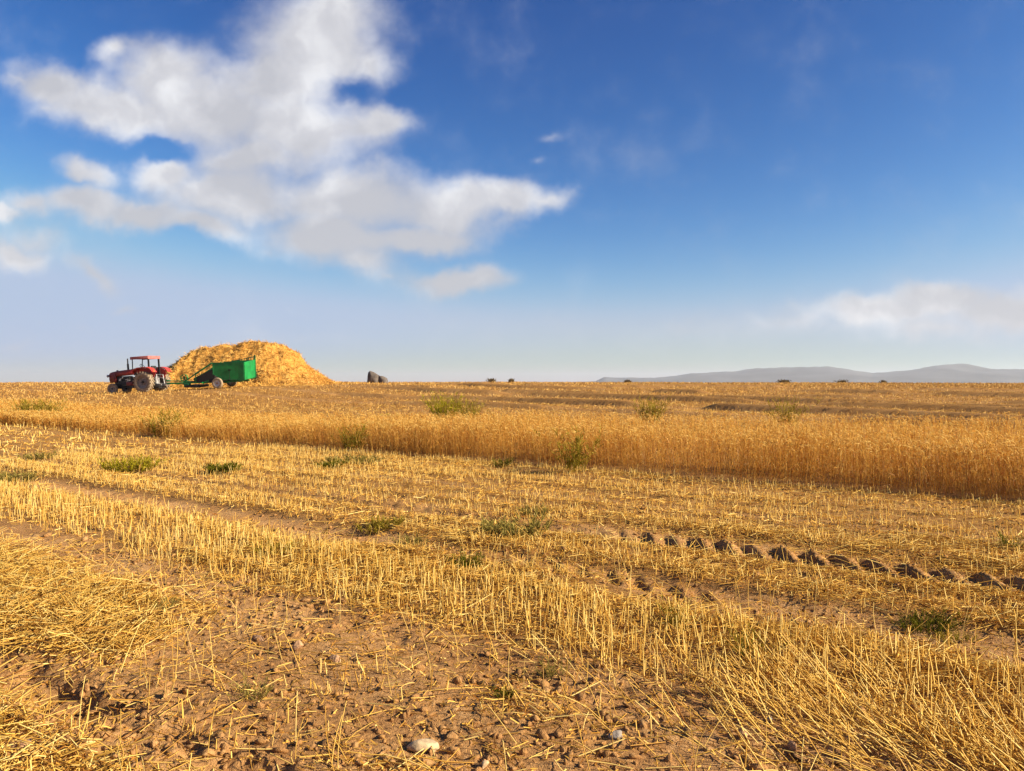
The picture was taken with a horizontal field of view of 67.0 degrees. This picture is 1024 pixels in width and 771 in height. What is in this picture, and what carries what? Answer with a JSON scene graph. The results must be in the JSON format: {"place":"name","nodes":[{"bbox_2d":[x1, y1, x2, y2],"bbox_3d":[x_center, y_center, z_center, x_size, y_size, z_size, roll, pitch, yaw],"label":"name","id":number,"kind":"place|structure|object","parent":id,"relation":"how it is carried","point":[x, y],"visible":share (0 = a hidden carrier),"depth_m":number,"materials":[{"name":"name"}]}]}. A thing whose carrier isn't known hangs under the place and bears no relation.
{"place":"outdoors","nodes":[
{"label":"outdoors","id":0,"kind":"place"},
{"bbox_2d":[0,382,1023,770],"bbox_3d":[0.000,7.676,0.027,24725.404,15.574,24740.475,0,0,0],"label":"ground","id":1,"kind":"structure","parent":0,"point":[680,746],"depth_m":5.69,"materials":[{"name":"soil"}]},
{"bbox_2d":[8,738,31,752],"bbox_3d":[-2.028,1.484,3.180,0.095,0.046,0.081,-14,19,-34],"label":"soil clod","id":2,"kind":"object","parent":1,"relation":"on","point":[21,744],"visible":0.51,"depth_m":3.17,"materials":[{"name":"brown soil"}]},
{"bbox_2d":[0,467,44,482],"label":"weed","id":3,"kind":"object","parent":1,"relation":"on","point":[15,477],"visible":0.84,"depth_m":11.87,"materials":[{"name":"plant"}]},
{"bbox_2d":[0,395,67,412],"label":"weed","id":4,"kind":"object","parent":1,"relation":"on","point":[37,406],"visible":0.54,"depth_m":31.53,"materials":[{"name":"plant"}]},
{"bbox_2d":[15,449,57,460],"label":"weed","id":5,"kind":"object","parent":1,"relation":"on","point":[30,456],"visible":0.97,"depth_m":15.52,"materials":[{"name":"plant"}]},
{"bbox_2d":[97,453,173,473],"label":"weed","id":6,"kind":"object","parent":1,"relation":"on","point":[145,464],"visible":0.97,"depth_m":13.20,"materials":[{"name":"plant"}]},
{"bbox_2d":[107,356,171,393],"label":"tractor","id":7,"kind":"object","parent":1,"relation":"on","point":[147,379],"visible":0.95,"depth_m":53.48,"materials":[{"name":"red metal"}]},
{"bbox_2d":[147,595,179,609],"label":"weed","id":8,"kind":"object","parent":1,"relation":"on","point":[171,603],"visible":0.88,"depth_m":5.16,"materials":[{"name":"yellow plant"}]},
{"bbox_2d":[138,406,194,437],"bbox_3d":[-9.659,0.980,21.772,1.670,0.992,1.216,0,0,22],"label":"weed","id":9,"kind":"object","parent":1,"relation":"on","point":[153,430],"visible":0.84,"depth_m":21.75,"materials":[{"name":"plant"}]},
{"bbox_2d":[166,355,255,388],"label":"straw wagon","id":10,"kind":"object","parent":1,"relation":"on","point":[217,375],"visible":1,"depth_m":52.31,"materials":[{"name":"green paint"}]},
{"bbox_2d":[201,461,244,473],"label":"weed","id":11,"kind":"object","parent":1,"relation":"on","point":[210,467],"visible":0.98,"depth_m":12.83,"materials":[{"name":"green plant"}]},
{"bbox_2d":[121,339,350,391],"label":"straw heap","id":12,"kind":"object","parent":1,"relation":"on","point":[281,364],"visible":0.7,"depth_m":58.46,"materials":[{"name":"yellow plant"}]},
{"bbox_2d":[226,670,274,700],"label":"weed","id":13,"kind":"object","parent":1,"relation":"on","point":[260,695],"visible":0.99,"depth_m":3.73,"materials":[{"name":"plant"}]},
{"bbox_2d":[252,635,263,640],"bbox_3d":[-1.500,1.497,4.576,0.089,0.039,0.040,9,6,17],"label":"soil clod","id":14,"kind":"object","parent":1,"relation":"on","point":[260,637],"visible":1,"depth_m":4.57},
{"bbox_2d":[244,533,299,555],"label":"weed","id":15,"kind":"object","parent":1,"relation":"on","point":[260,549],"visible":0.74,"depth_m":6.76,"materials":[{"name":"yellow plant"}]},
{"bbox_2d":[293,640,302,650],"bbox_3d":[-1.212,1.472,4.376,0.047,0.056,0.059,-2,6,44],"label":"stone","id":16,"kind":"object","parent":1,"relation":"on","point":[297,644],"visible":1,"depth_m":4.36,"materials":[{"name":"beige stone"}]},
{"bbox_2d":[308,458,346,468],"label":"weed","id":17,"kind":"object","parent":1,"relation":"on","point":[325,464],"visible":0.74,"depth_m":13.81,"materials":[{"name":"green plant"}]},
{"bbox_2d":[329,655,340,662],"bbox_3d":[-0.967,1.498,4.224,0.068,0.052,0.058,1,7,0],"label":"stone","id":18,"kind":"object","parent":1,"relation":"on","point":[333,658],"visible":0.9,"depth_m":4.21,"materials":[{"name":"beige stone"}]},
{"bbox_2d":[329,421,369,451],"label":"weed","id":19,"kind":"object","parent":1,"relation":"on","point":[348,439],"visible":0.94,"depth_m":17.17,"materials":[{"name":"plant"}]},
{"bbox_2d":[323,453,384,465],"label":"weed","id":20,"kind":"object","parent":1,"relation":"on","point":[350,458],"visible":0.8,"depth_m":14.45,"materials":[{"name":"green plant"}]},
{"bbox_2d":[367,371,387,383],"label":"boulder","id":21,"kind":"object","parent":1,"relation":"on","point":[373,377],"visible":0.64,"depth_m":79.97,"materials":[{"name":"grey stone"}]},
{"bbox_2d":[354,513,404,533],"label":"weed","id":22,"kind":"object","parent":1,"relation":"on","point":[395,521],"visible":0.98,"depth_m":7.99,"materials":[{"name":"plant"}]},
{"bbox_2d":[383,533,432,545],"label":"weed","id":23,"kind":"object","parent":1,"relation":"on","point":[414,542],"visible":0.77,"depth_m":7.31,"materials":[{"name":"yellow plant"}]},
{"bbox_2d":[407,738,438,752],"bbox_3d":[-0.371,1.506,3.231,0.139,0.058,0.090,5,-12,-17],"label":"stone","id":24,"kind":"object","parent":1,"relation":"on","point":[417,745],"visible":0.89,"depth_m":3.20,"materials":[{"name":"beige stone"}]},
{"bbox_2d":[381,391,473,420],"bbox_3d":[-2.750,0.761,27.205,3.329,1.345,2.113,0,0,-26],"label":"weed","id":25,"kind":"object","parent":1,"relation":"on","point":[445,407],"visible":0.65,"depth_m":27.14,"materials":[{"name":"plant"}]},
{"bbox_2d":[444,546,486,567],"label":"weed","id":26,"kind":"object","parent":1,"relation":"on","point":[463,560],"visible":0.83,"depth_m":6.39,"materials":[{"name":"yellow plant"}]},
{"bbox_2d":[453,396,491,423],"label":"weed","id":27,"kind":"object","parent":1,"relation":"on","point":[469,410],"visible":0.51,"depth_m":27.02,"materials":[{"name":"plant"}]},
{"bbox_2d":[482,760,488,768],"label":"stone","id":28,"kind":"object","parent":1,"relation":"on","point":[485,763],"visible":1,"depth_m":3.06,"materials":[{"name":"beige stone"}]},
{"bbox_2d":[491,457,513,467],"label":"weed","id":29,"kind":"object","parent":1,"relation":"on","point":[507,462],"visible":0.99,"depth_m":13.89,"materials":[{"name":"green plant"}]},
{"bbox_2d":[492,685,516,700],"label":"weed","id":30,"kind":"object","parent":1,"relation":"on","point":[508,692],"visible":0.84,"depth_m":3.72,"materials":[{"name":"green plant"}]},
{"bbox_2d":[0,397,1023,770],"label":"loose straw","id":31,"kind":"object","parent":1,"relation":"on","point":[36,583],"visible":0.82,"depth_m":5.16,"materials":[{"name":"yellow plant"}]},
{"bbox_2d":[0,397,1023,502],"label":"standing wheat","id":32,"kind":"object","parent":1,"relation":"on","point":[437,433],"visible":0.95,"depth_m":15.02,"materials":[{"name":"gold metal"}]},
{"bbox_2d":[0,504,1023,770],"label":"soil crumbs","id":33,"kind":"object","parent":1,"relation":"on","point":[540,734],"visible":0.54,"depth_m":3.68,"materials":[{"name":"brown soil"}]},
{"bbox_2d":[0,423,1023,770],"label":"stubble","id":34,"kind":"object","parent":1,"relation":"on","point":[930,731],"visible":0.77,"depth_m":4.91,"materials":[{"name":"yellow plant"}]},
{"bbox_2d":[0,411,1023,770],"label":"chaff","id":35,"kind":"object","parent":1,"relation":"on","point":[776,625],"visible":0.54,"depth_m":5.42,"materials":[{"name":"yellow plant"}]},
{"bbox_2d":[0,381,1023,438],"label":"stubble","id":36,"kind":"object","parent":1,"relation":"on","point":[807,385],"visible":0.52,"depth_m":48.25,"materials":[{"name":"yellow plant"}]},
{"bbox_2d":[473,511,552,538],"bbox_3d":[0.002,1.373,7.581,0.795,0.265,0.725,0,0,20],"label":"grass tuft","id":37,"kind":"object","parent":1,"relation":"on","point":[511,527],"visible":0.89,"depth_m":7.51,"materials":[{"name":"green plant"}]},
{"bbox_2d":[515,502,554,515],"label":"weed","id":38,"kind":"object","parent":1,"relation":"on","point":[528,511],"visible":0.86,"depth_m":8.72,"materials":[{"name":"plant"}]},
{"bbox_2d":[531,654,571,679],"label":"weed","id":39,"kind":"object","parent":1,"relation":"on","point":[550,670],"visible":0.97,"depth_m":4.01,"materials":[{"name":"plant"}]},
{"bbox_2d":[534,424,602,473],"bbox_3d":[0.977,1.053,13.064,0.938,0.862,1.282,0,0,-26],"label":"weed","id":40,"kind":"object","parent":1,"relation":"on","point":[576,462],"visible":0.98,"depth_m":12.87,"materials":[{"name":"green plant"}]},
{"bbox_2d":[608,730,622,739],"bbox_3d":[0.443,1.495,3.298,0.066,0.039,0.040,-10,12,-11],"label":"stone","id":41,"kind":"object","parent":1,"relation":"on","point":[615,734],"visible":0.94,"depth_m":3.29,"materials":[{"name":"grey stone"}]},
{"bbox_2d":[631,392,670,423],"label":"weed","id":42,"kind":"object","parent":1,"relation":"on","point":[652,409],"visible":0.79,"depth_m":26.45,"materials":[{"name":"plant"}]},
{"bbox_2d":[647,593,700,630],"bbox_3d":[1.049,1.401,4.773,0.349,0.195,0.387,0,0,33],"label":"weed","id":43,"kind":"object","parent":1,"relation":"on","point":[669,617],"visible":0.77,"depth_m":4.74,"materials":[{"name":"yellow plant"}]},
{"bbox_2d":[739,728,748,738],"bbox_3d":[0.992,1.492,3.312,0.046,0.044,0.040,10,-1,0],"label":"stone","id":44,"kind":"object","parent":1,"relation":"on","point":[742,732],"visible":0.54,"depth_m":3.30,"materials":[{"name":"beige stone"}]},
{"bbox_2d":[712,619,795,658],"bbox_3d":[1.333,1.408,4.224,0.399,0.186,0.361,0,0,32],"label":"weed","id":45,"kind":"object","parent":1,"relation":"on","point":[738,641],"visible":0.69,"depth_m":4.24,"materials":[{"name":"green plant"}]},
{"bbox_2d":[776,379,792,382],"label":"shrub","id":46,"kind":"object","parent":1,"relation":"on","point":[784,380],"visible":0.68,"depth_m":103.73,"materials":[{"name":"plant"}]},
{"bbox_2d":[787,741,796,751],"bbox_3d":[1.167,1.507,3.223,0.036,0.048,0.033,0,0,26],"label":"soil clod","id":47,"kind":"object","parent":1,"relation":"on","point":[791,745],"visible":0.95,"depth_m":3.21,"materials":[{"name":"brown soil"}]},
{"bbox_2d":[762,394,822,425],"bbox_3d":[8.941,0.797,24.817,1.686,1.088,1.557,0,0,0],"label":"weed","id":48,"kind":"object","parent":1,"relation":"on","point":[787,415],"visible":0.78,"depth_m":24.73,"materials":[{"name":"plant"}]},
{"bbox_2d":[886,604,982,635],"bbox_3d":[2.652,1.487,4.882,0.556,0.148,0.388,0,0,-33],"label":"weed","id":49,"kind":"object","parent":1,"relation":"on","point":[915,623],"visible":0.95,"depth_m":4.87,"materials":[{"name":"green plant"}]},
{"bbox_2d":[927,626,980,643],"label":"weed","id":50,"kind":"object","parent":1,"relation":"on","point":[942,636],"visible":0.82,"depth_m":4.67,"materials":[{"name":"yellow plant"}]},
{"bbox_2d":[992,530,1023,549],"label":"weed","id":51,"kind":"object","parent":1,"relation":"on","point":[1003,540],"visible":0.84,"depth_m":7.02,"materials":[{"name":"yellow plant"}]},
{"bbox_2d":[0,0,1023,382],"label":"sky","id":52,"kind":"structure","parent":0,"point":[444,191],"materials":[{"name":"blue"}]},
{"bbox_2d":[587,364,1023,382],"bbox_3d":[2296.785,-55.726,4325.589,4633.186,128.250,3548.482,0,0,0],"label":"hills","id":53,"kind":"structure","parent":0,"point":[958,373],"depth_m":3956.67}
]}

